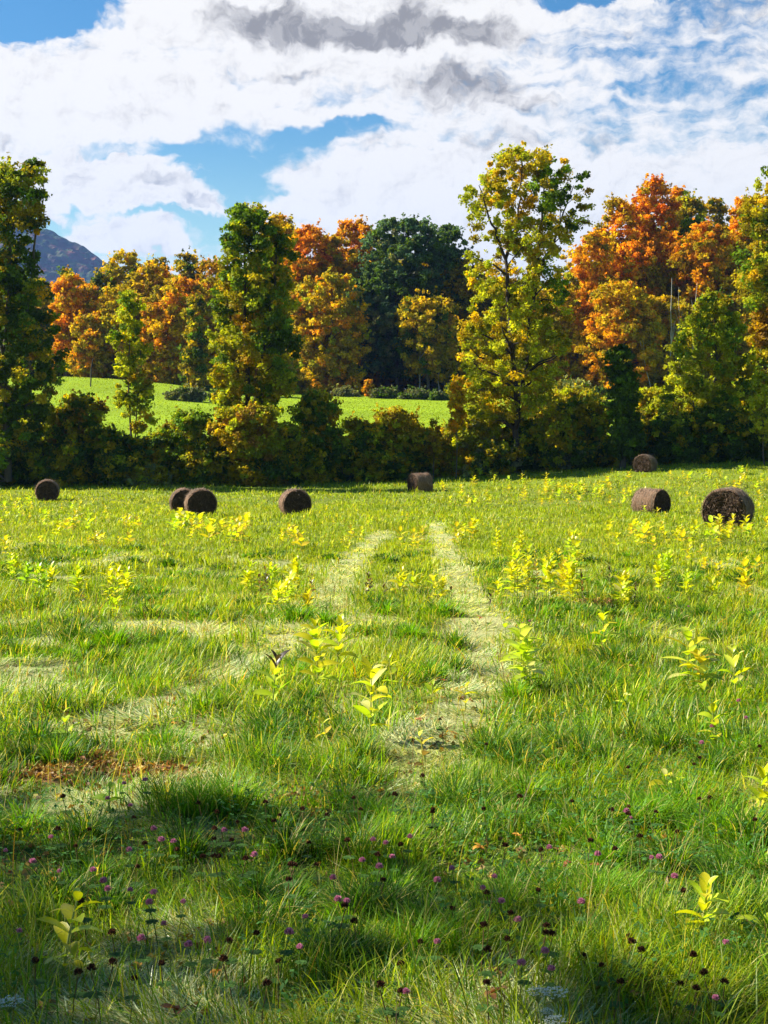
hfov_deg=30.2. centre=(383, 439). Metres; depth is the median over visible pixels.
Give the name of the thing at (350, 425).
hedge shrub
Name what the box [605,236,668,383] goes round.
maple tree
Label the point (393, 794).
withered clover
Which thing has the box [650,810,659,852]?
withered clover
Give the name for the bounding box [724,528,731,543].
milkweed plant
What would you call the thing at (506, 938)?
withered clover
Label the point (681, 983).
withered clover
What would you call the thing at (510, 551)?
milkweed plant
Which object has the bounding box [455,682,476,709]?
milkweed plant
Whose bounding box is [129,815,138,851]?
withered clover
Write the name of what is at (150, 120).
sky
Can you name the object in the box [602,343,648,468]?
cedar tree
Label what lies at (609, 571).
withered milkweed
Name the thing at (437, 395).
meadow bush
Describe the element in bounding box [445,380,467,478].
maple sapling
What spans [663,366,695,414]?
hedge shrub
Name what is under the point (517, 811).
withered clover
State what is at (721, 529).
milkweed plant
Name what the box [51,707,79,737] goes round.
milkweed plant
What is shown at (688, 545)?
milkweed plant
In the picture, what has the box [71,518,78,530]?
milkweed plant
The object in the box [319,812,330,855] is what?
withered clover
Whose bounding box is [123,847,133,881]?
pink clover
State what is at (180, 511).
milkweed plant
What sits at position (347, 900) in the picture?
pink clover
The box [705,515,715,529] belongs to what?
milkweed plant
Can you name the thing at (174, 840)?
pink clover
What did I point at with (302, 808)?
withered clover
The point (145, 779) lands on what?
pink clover
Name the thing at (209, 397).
meadow bush
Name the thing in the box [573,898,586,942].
pink clover
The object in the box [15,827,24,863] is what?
withered clover
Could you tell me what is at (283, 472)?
hedge shrub
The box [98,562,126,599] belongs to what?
milkweed plant
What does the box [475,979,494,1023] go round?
withered clover
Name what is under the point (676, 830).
withered clover
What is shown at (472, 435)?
hedge shrub
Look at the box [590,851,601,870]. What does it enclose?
pink clover
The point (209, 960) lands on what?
pink clover
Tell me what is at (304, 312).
woodland tree
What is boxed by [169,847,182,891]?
withered clover
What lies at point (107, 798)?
pink clover
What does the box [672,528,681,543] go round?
milkweed plant
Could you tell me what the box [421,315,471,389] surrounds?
woodland tree
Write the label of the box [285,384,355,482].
hedge shrub
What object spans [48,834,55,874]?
pink clover
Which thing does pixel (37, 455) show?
hedge shrub
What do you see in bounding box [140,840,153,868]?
withered clover
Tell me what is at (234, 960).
withered clover
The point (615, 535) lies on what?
milkweed plant
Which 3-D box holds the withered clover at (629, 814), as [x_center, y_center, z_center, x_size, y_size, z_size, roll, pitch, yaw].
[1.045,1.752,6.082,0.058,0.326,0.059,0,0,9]
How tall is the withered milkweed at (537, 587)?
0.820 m
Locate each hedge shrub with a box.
[0,419,43,485]
[11,397,63,484]
[36,438,95,486]
[45,389,109,484]
[79,422,130,485]
[94,448,140,486]
[116,433,164,465]
[120,457,172,485]
[143,426,187,484]
[155,404,213,484]
[183,436,234,484]
[205,399,285,486]
[233,450,303,486]
[259,419,313,484]
[283,426,334,484]
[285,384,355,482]
[323,428,364,482]
[339,410,370,470]
[348,418,397,480]
[354,443,415,482]
[365,402,426,472]
[403,423,451,476]
[428,419,473,476]
[439,416,502,476]
[464,392,494,416]
[465,439,533,475]
[467,403,529,448]
[501,415,545,470]
[527,389,564,417]
[528,405,580,470]
[538,436,599,470]
[551,392,610,466]
[554,382,601,435]
[590,393,613,440]
[591,439,652,466]
[636,383,661,419]
[640,411,669,463]
[646,408,706,464]
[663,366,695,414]
[686,402,756,463]
[722,416,767,461]
[735,375,767,419]
[758,407,767,461]
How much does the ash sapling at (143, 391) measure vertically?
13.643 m
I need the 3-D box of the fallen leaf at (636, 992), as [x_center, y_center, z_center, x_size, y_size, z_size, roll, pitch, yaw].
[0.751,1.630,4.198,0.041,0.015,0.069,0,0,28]
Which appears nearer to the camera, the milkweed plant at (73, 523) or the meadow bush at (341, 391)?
the milkweed plant at (73, 523)
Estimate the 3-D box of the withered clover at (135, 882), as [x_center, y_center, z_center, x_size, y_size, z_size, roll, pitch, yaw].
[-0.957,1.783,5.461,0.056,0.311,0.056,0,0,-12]
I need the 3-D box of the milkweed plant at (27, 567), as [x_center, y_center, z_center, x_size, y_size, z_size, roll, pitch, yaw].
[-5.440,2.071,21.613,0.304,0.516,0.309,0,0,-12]
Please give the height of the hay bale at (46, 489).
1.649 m
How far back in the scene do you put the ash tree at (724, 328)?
106.96 m
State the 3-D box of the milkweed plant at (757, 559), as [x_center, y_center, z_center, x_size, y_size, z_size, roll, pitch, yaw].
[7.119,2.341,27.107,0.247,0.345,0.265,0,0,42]
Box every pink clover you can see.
[2,848,10,893]
[13,928,23,962]
[29,858,40,892]
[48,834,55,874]
[56,869,65,901]
[89,867,99,918]
[98,885,111,938]
[99,876,112,939]
[105,796,112,831]
[119,781,125,810]
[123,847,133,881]
[125,803,132,839]
[126,887,136,939]
[137,933,151,988]
[142,777,151,816]
[144,888,157,948]
[144,898,158,948]
[148,825,156,863]
[153,836,164,887]
[161,921,172,986]
[169,838,178,888]
[175,898,186,960]
[183,940,197,988]
[199,936,213,1003]
[221,827,230,857]
[237,826,247,866]
[245,851,257,898]
[278,927,294,995]
[295,943,307,997]
[301,914,311,953]
[329,874,340,915]
[334,895,346,920]
[343,898,355,923]
[357,857,366,880]
[369,837,376,882]
[370,863,383,896]
[383,840,389,872]
[389,854,398,872]
[397,988,410,1023]
[402,833,412,864]
[428,938,440,986]
[433,876,446,911]
[449,865,458,907]
[479,885,488,920]
[490,873,500,911]
[497,897,509,920]
[513,916,526,960]
[515,959,531,1001]
[540,947,554,996]
[542,965,555,1020]
[543,844,552,872]
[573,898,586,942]
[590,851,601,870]
[622,808,633,846]
[648,855,654,889]
[654,854,665,897]
[667,872,681,901]
[699,740,707,759]
[710,994,722,1023]
[719,939,730,972]
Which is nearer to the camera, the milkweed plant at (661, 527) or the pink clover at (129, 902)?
the pink clover at (129, 902)
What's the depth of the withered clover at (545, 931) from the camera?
4.40 m
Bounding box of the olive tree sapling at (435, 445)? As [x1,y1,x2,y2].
[423,417,444,478]
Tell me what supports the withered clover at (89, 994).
on the ground at (164, 403)
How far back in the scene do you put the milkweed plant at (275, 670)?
9.41 m
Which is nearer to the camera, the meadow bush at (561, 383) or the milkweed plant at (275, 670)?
the milkweed plant at (275, 670)
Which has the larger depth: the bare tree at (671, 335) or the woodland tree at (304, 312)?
the woodland tree at (304, 312)
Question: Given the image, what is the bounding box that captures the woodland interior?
[1,221,766,391]
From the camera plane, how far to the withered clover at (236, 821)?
6.12 m
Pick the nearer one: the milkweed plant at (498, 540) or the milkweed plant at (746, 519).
the milkweed plant at (498, 540)
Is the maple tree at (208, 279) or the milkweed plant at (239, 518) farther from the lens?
the maple tree at (208, 279)
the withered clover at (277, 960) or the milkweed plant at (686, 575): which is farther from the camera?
the milkweed plant at (686, 575)
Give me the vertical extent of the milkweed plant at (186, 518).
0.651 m
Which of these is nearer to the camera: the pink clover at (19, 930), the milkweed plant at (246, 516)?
the pink clover at (19, 930)
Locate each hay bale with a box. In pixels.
[34,478,60,500]
[168,486,191,510]
[183,487,217,514]
[277,487,313,514]
[406,471,434,491]
[630,487,671,513]
[633,453,658,471]
[698,485,755,527]
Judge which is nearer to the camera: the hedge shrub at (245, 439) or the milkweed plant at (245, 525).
the milkweed plant at (245, 525)
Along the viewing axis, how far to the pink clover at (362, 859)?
5.33 m
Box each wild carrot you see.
[0,995,23,1023]
[526,985,547,1023]
[540,986,567,1021]
[540,1007,554,1023]
[543,1015,566,1023]
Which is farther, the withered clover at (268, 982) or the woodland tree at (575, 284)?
the woodland tree at (575, 284)
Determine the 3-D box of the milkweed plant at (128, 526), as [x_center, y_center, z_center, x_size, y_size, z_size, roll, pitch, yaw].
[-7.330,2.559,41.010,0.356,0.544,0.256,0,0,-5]
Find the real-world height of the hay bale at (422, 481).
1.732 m
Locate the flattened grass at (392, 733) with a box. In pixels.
[0,641,767,1023]
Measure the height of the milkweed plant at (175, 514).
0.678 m
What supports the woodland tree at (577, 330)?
on the ground at (164, 403)
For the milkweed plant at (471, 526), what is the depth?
40.49 m
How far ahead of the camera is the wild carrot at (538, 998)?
3.82 m
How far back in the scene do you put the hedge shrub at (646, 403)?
113.37 m
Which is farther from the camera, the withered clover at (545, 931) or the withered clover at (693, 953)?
the withered clover at (545, 931)
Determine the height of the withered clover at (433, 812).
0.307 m
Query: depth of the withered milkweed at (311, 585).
18.70 m
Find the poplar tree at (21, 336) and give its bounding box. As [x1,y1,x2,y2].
[0,152,72,482]
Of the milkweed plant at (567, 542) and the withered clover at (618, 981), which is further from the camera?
the milkweed plant at (567, 542)
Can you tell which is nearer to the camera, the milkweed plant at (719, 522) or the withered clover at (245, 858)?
the withered clover at (245, 858)
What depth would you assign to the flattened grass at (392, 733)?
5.05 m
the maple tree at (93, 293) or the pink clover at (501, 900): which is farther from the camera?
the maple tree at (93, 293)
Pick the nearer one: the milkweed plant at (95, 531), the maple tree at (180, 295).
the milkweed plant at (95, 531)
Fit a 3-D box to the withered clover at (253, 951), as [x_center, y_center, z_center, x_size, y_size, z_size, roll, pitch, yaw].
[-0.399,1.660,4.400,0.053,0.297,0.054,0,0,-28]
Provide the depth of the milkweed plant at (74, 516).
47.68 m
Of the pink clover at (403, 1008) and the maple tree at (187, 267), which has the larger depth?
the maple tree at (187, 267)
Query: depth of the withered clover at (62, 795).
6.68 m
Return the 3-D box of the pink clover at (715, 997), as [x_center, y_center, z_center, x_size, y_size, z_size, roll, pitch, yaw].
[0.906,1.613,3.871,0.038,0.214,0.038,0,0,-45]
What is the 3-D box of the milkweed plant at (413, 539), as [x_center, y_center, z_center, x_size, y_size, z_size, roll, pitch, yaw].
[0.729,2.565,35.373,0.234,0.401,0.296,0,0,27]
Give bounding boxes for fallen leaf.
[130,961,141,971]
[161,1003,195,1014]
[210,966,223,977]
[472,843,487,849]
[478,985,507,999]
[488,966,504,978]
[630,989,643,996]
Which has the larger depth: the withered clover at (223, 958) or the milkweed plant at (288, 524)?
the milkweed plant at (288, 524)
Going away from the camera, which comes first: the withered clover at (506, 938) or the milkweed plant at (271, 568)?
the withered clover at (506, 938)
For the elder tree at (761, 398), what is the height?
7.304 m
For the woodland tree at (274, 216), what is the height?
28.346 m
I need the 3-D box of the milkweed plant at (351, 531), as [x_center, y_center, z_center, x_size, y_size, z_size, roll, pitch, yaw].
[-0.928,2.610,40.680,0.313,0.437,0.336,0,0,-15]
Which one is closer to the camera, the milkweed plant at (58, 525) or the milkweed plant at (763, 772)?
the milkweed plant at (763, 772)
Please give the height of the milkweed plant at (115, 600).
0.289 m
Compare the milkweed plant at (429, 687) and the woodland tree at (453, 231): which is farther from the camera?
the woodland tree at (453, 231)
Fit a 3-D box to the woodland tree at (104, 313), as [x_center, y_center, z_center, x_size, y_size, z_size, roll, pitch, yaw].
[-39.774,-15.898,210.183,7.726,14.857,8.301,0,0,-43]
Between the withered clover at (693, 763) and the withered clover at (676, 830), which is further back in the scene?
the withered clover at (693, 763)
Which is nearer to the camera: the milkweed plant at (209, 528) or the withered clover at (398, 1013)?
the withered clover at (398, 1013)
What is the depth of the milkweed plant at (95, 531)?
35.02 m
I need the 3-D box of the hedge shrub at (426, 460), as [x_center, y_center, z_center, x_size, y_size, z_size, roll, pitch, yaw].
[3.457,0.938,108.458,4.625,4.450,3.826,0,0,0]
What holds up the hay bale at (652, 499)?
on the ground at (164, 403)
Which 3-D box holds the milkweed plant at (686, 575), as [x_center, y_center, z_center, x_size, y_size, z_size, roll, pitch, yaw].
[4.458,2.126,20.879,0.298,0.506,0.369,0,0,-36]
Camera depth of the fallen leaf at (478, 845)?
5.96 m
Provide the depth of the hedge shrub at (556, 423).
106.78 m
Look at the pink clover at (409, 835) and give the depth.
5.64 m
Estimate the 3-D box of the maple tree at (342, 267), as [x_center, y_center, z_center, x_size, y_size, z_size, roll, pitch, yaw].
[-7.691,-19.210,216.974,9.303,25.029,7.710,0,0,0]
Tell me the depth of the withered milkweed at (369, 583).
18.97 m
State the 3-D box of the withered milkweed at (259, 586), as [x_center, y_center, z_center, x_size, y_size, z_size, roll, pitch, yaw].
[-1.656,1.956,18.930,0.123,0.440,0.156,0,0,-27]
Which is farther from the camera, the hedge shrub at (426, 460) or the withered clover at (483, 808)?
the hedge shrub at (426, 460)
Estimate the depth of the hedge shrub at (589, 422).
107.44 m
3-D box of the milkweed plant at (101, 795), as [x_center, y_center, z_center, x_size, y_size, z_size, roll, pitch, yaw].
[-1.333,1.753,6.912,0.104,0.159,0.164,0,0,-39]
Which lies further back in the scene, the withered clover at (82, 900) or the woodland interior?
the woodland interior
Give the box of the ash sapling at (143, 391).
[104,290,160,436]
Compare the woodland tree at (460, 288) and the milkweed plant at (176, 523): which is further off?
the woodland tree at (460, 288)
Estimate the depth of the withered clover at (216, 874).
5.35 m
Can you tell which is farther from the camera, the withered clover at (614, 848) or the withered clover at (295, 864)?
the withered clover at (614, 848)
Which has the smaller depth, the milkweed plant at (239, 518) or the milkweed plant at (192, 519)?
the milkweed plant at (239, 518)
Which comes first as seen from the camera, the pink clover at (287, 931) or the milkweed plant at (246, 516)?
the pink clover at (287, 931)
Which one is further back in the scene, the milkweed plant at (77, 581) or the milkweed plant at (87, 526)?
the milkweed plant at (87, 526)
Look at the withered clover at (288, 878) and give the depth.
5.00 m
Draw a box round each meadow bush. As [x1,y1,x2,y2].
[162,387,178,400]
[166,383,209,401]
[208,388,221,401]
[330,383,360,396]
[361,379,374,396]
[367,383,398,398]
[398,385,429,399]
[428,386,449,400]
[553,374,590,391]
[588,384,615,399]
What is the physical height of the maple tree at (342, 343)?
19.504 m
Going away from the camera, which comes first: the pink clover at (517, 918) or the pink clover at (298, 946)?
the pink clover at (298, 946)
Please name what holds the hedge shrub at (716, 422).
on the ground at (164, 403)
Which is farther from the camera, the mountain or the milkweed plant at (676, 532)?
the mountain
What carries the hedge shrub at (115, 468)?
on the ground at (164, 403)
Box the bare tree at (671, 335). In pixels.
[670,285,675,369]
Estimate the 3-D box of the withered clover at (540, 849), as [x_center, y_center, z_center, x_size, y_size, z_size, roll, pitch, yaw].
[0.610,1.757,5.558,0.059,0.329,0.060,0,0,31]
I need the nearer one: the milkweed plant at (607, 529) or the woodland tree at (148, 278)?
the milkweed plant at (607, 529)
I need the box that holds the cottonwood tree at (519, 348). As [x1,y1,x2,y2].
[444,140,595,461]
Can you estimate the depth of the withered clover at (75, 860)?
5.66 m
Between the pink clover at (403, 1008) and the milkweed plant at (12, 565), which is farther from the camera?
the milkweed plant at (12, 565)
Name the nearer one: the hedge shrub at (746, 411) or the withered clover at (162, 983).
the withered clover at (162, 983)
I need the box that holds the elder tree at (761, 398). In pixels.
[745,365,767,464]
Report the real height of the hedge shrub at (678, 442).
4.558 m
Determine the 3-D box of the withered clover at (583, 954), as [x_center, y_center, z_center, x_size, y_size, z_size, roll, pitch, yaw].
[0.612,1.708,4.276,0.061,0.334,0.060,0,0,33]
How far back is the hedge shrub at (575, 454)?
105.38 m
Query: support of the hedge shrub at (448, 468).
on the ground at (164, 403)
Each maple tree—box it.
[47,269,95,376]
[53,265,76,375]
[60,278,101,375]
[65,310,110,377]
[140,274,216,383]
[170,245,205,320]
[176,292,212,390]
[193,255,230,322]
[204,201,305,416]
[281,218,336,384]
[286,264,371,394]
[312,232,360,384]
[335,214,381,387]
[517,286,593,393]
[570,227,623,387]
[572,273,673,388]
[591,192,646,351]
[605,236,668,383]
[629,173,683,286]
[635,222,695,386]
[661,188,709,316]
[666,185,690,228]
[666,216,740,361]
[698,196,733,268]
[723,195,765,293]
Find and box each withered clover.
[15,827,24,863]
[28,956,46,1015]
[54,826,67,867]
[60,793,69,824]
[68,967,85,1022]
[70,844,80,878]
[76,898,92,941]
[82,827,92,859]
[82,963,102,1023]
[101,957,120,1004]
[106,928,125,966]
[124,975,138,1022]
[127,864,141,899]
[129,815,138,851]
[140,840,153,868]
[156,959,173,999]
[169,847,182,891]
[193,853,205,894]
[195,800,205,837]
[206,837,216,876]
[208,852,221,894]
[210,825,222,850]
[214,809,224,858]
[217,853,226,896]
[217,954,237,1021]
[222,937,238,979]
[225,837,234,869]
[232,820,241,851]
[237,855,250,894]
[247,929,263,982]
[257,978,277,1023]
[262,799,271,830]
[265,818,276,863]
[271,958,283,1009]
[283,861,297,906]
[285,861,298,903]
[285,876,296,916]
[295,806,306,834]
[302,840,312,876]
[313,862,322,886]
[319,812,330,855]
[333,902,348,947]
[343,837,354,879]
[346,917,361,959]
[348,795,357,828]
[357,807,366,823]
[371,851,383,885]
[374,979,394,1022]
[375,877,386,905]
[388,791,400,823]
[388,987,406,1023]
[389,960,404,993]
[397,841,409,865]
[412,938,424,976]
[418,773,428,798]
[425,807,436,847]
[427,810,438,846]
[448,905,459,927]
[472,921,487,979]
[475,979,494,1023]
[478,806,487,855]
[479,945,497,987]
[482,742,490,758]
[483,889,495,912]
[499,842,511,871]
[502,910,513,958]
[502,935,517,988]
[512,793,523,839]
[533,929,548,975]
[534,847,543,869]
[535,887,546,929]
[539,922,553,960]
[542,930,558,977]
[569,799,577,826]
[580,838,594,860]
[580,952,594,985]
[593,962,608,1012]
[606,807,617,836]
[607,846,620,866]
[607,977,626,1020]
[617,933,633,963]
[620,937,637,985]
[622,811,633,843]
[630,946,647,1003]
[635,833,647,877]
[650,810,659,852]
[668,980,684,1023]
[671,829,680,848]
[680,887,692,909]
[680,950,699,995]
[685,984,701,1023]
[691,762,699,781]
[695,756,702,783]
[697,968,717,1016]
[716,977,735,1016]
[746,874,757,893]
[750,817,760,854]
[754,744,762,771]
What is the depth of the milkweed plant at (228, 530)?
37.69 m
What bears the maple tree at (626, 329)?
on the ground at (164, 403)
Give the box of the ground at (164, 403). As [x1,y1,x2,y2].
[0,377,767,1023]
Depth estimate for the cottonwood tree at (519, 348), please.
106.10 m
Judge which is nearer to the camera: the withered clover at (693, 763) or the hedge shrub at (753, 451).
the withered clover at (693, 763)
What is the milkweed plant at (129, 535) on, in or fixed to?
on the ground at (164, 403)
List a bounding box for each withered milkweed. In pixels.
[254,571,262,594]
[262,565,270,597]
[308,573,315,598]
[365,572,374,594]
[486,590,494,608]
[532,546,540,601]
[578,569,587,601]
[606,562,614,584]
[631,582,640,604]
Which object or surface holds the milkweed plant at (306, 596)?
on the ground at (164, 403)
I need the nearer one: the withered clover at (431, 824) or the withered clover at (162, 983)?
the withered clover at (162, 983)
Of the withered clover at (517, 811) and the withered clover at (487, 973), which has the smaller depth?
the withered clover at (487, 973)
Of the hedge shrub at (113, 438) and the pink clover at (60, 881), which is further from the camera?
the hedge shrub at (113, 438)
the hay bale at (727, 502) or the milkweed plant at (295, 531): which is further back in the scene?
the hay bale at (727, 502)
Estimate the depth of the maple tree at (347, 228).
220.91 m
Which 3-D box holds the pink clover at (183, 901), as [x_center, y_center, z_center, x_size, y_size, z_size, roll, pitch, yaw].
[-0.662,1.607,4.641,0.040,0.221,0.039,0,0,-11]
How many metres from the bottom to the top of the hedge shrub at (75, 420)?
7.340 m
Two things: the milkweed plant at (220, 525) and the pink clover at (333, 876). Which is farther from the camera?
the milkweed plant at (220, 525)
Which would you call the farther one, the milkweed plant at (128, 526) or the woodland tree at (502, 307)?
the woodland tree at (502, 307)
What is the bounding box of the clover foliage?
[0,692,767,1023]
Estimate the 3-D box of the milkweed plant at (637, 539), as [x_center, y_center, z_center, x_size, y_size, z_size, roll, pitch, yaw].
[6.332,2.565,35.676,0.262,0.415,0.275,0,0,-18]
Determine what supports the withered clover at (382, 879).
on the ground at (164, 403)
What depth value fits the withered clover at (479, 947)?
4.37 m
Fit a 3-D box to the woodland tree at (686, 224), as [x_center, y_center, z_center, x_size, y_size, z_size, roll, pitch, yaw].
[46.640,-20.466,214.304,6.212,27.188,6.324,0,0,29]
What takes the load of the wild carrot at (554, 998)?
on the ground at (164, 403)
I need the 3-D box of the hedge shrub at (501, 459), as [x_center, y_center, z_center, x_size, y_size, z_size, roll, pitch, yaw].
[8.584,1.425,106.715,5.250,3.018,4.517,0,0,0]
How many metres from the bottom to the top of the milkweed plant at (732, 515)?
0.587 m
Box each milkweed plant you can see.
[0,535,14,553]
[3,552,23,582]
[16,560,34,586]
[28,560,52,595]
[36,561,59,592]
[37,887,102,977]
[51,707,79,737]
[52,519,64,534]
[60,517,73,528]
[65,560,89,595]
[69,510,83,527]
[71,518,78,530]
[82,517,94,530]
[90,530,98,542]
[92,782,123,813]
[93,534,104,544]
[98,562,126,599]
[104,594,127,612]
[116,566,135,594]
[122,513,133,525]
[123,531,135,543]
[126,519,135,534]
[133,515,142,528]
[168,513,180,529]
[169,514,179,530]
[169,520,179,533]
[175,507,185,527]
[176,517,185,528]
[179,514,191,529]
[185,511,193,528]
[186,515,198,530]
[186,527,194,540]
[194,512,204,530]
[195,520,204,531]
[200,521,220,542]
[201,518,214,531]
[208,518,215,531]
[217,518,225,535]
[223,527,231,537]
[226,517,244,538]
[228,526,237,541]
[231,515,248,536]
[234,522,245,540]
[239,559,263,592]
[241,513,252,530]
[242,519,249,533]
[253,649,289,713]
[262,580,287,610]
[265,561,281,581]
[277,532,286,545]
[277,569,298,603]
[281,522,295,537]
[284,555,308,590]
[287,526,303,546]
[291,532,308,551]
[293,617,339,687]
[296,587,316,610]
[315,716,331,742]
[318,614,357,667]
[345,524,356,537]
[350,656,391,738]
[380,652,399,689]
[387,565,413,593]
[393,526,409,544]
[404,570,424,590]
[407,535,418,547]
[411,726,432,767]
[418,525,426,540]
[424,572,451,598]
[425,679,442,703]
[449,521,467,540]
[452,529,462,544]
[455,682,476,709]
[458,522,468,538]
[465,520,478,538]
[465,872,495,895]
[468,518,479,536]
[487,577,504,594]
[490,526,505,556]
[499,614,512,646]
[499,619,544,691]
[500,545,526,602]
[503,539,523,580]
[515,527,526,551]
[518,543,537,595]
[535,551,560,599]
[552,554,571,597]
[554,548,561,560]
[558,553,584,601]
[563,537,570,547]
[564,523,585,592]
[591,609,620,647]
[603,518,613,534]
[604,524,610,537]
[609,531,621,544]
[610,580,631,606]
[612,566,636,602]
[626,523,634,538]
[631,534,642,547]
[636,522,649,541]
[636,522,652,542]
[646,536,658,549]
[647,552,669,594]
[648,768,684,793]
[657,521,667,535]
[661,548,675,583]
[662,530,669,544]
[662,627,723,694]
[672,524,683,539]
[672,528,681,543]
[674,528,689,545]
[676,872,729,941]
[677,568,698,596]
[680,537,695,558]
[687,526,697,537]
[688,519,701,535]
[697,699,731,745]
[700,556,709,569]
[701,529,709,541]
[704,575,727,597]
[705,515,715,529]
[705,522,714,538]
[705,524,724,543]
[711,562,720,576]
[714,514,723,529]
[714,528,724,543]
[715,518,725,537]
[718,645,753,698]
[723,553,732,564]
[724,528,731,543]
[725,520,735,535]
[726,513,735,528]
[736,555,753,570]
[736,569,753,597]
[737,913,767,943]
[740,515,755,532]
[742,523,752,537]
[742,762,767,811]
[747,529,758,543]
[751,554,764,568]
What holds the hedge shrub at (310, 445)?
on the ground at (164, 403)
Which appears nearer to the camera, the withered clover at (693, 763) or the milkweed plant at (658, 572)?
the withered clover at (693, 763)
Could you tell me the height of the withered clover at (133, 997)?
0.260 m
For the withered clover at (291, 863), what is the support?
on the ground at (164, 403)
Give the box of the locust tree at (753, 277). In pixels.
[730,166,767,388]
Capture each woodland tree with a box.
[23,277,63,375]
[85,267,116,371]
[89,282,140,378]
[100,248,154,327]
[108,291,160,379]
[121,259,172,369]
[133,301,187,384]
[146,253,170,291]
[197,291,251,387]
[256,209,302,385]
[281,282,328,393]
[344,212,458,394]
[394,285,462,391]
[420,223,473,388]
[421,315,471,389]
[437,253,491,385]
[455,323,505,394]
[475,275,521,390]
[551,315,606,387]
[559,243,592,317]
[631,290,707,388]
[674,214,710,302]
[701,291,759,382]
[707,235,758,378]
[736,264,767,372]
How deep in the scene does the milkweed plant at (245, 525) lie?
42.79 m
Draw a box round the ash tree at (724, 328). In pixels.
[653,287,755,425]
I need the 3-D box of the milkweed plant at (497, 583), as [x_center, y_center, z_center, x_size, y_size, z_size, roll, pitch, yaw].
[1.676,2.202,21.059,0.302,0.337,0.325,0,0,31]
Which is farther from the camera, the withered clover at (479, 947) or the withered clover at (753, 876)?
the withered clover at (753, 876)
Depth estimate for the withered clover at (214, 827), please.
5.99 m
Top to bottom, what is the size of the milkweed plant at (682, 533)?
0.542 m
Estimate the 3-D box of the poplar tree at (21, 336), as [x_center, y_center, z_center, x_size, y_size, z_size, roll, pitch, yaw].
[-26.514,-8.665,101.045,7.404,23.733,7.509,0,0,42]
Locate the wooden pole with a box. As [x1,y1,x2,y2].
[90,358,93,386]
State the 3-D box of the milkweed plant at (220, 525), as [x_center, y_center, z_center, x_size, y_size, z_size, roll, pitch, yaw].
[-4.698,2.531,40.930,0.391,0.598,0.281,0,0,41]
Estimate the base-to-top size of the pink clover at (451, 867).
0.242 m
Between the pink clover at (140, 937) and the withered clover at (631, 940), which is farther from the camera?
the pink clover at (140, 937)
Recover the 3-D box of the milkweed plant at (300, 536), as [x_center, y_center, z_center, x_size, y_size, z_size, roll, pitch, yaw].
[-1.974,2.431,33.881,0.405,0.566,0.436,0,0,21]
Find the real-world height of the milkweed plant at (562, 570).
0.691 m
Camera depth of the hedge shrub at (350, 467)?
105.60 m
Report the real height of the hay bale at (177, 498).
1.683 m
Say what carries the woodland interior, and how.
on the ground at (164, 403)
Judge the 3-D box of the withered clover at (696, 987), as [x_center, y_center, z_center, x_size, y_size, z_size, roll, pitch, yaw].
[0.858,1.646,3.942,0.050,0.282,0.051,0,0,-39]
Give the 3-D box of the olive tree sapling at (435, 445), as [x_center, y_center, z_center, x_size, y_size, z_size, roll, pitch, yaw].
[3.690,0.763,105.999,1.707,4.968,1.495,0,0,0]
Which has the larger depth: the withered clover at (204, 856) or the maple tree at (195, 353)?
the maple tree at (195, 353)
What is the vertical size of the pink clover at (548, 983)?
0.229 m
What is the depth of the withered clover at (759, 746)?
7.85 m
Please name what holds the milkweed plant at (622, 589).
on the ground at (164, 403)
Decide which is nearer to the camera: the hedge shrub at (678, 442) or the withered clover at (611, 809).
the withered clover at (611, 809)
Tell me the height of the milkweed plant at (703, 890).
0.296 m
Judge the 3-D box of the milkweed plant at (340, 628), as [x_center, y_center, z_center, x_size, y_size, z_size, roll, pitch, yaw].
[-0.391,1.727,11.881,0.293,0.551,0.268,0,0,-43]
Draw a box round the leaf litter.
[0,596,766,1023]
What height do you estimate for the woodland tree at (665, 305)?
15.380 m
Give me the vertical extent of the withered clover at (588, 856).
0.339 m
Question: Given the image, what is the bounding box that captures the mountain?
[0,227,126,298]
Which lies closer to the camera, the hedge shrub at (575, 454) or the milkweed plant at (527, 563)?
the milkweed plant at (527, 563)
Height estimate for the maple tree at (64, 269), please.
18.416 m
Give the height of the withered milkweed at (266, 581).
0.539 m
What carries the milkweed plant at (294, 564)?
on the ground at (164, 403)
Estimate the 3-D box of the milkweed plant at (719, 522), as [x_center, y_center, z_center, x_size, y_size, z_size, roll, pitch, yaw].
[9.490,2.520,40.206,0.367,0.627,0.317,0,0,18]
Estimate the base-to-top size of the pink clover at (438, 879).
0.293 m
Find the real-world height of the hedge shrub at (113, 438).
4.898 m
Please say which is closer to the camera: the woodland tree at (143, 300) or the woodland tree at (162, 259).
the woodland tree at (143, 300)
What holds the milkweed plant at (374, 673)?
on the ground at (164, 403)
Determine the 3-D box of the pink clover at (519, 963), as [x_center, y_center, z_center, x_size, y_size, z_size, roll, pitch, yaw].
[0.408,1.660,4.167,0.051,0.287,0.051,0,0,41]
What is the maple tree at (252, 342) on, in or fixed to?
on the ground at (164, 403)
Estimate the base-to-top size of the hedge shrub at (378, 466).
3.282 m
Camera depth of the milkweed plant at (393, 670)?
11.12 m
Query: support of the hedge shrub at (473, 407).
on the ground at (164, 403)
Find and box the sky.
[0,0,767,289]
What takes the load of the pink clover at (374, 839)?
on the ground at (164, 403)
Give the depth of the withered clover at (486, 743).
7.67 m
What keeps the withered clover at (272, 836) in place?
on the ground at (164, 403)
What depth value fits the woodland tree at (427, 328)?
201.49 m
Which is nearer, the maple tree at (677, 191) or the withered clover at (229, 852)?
the withered clover at (229, 852)
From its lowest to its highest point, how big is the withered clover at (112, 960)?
0.347 m
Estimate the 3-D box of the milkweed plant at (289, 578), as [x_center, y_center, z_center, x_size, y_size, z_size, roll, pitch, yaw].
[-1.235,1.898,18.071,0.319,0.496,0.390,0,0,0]

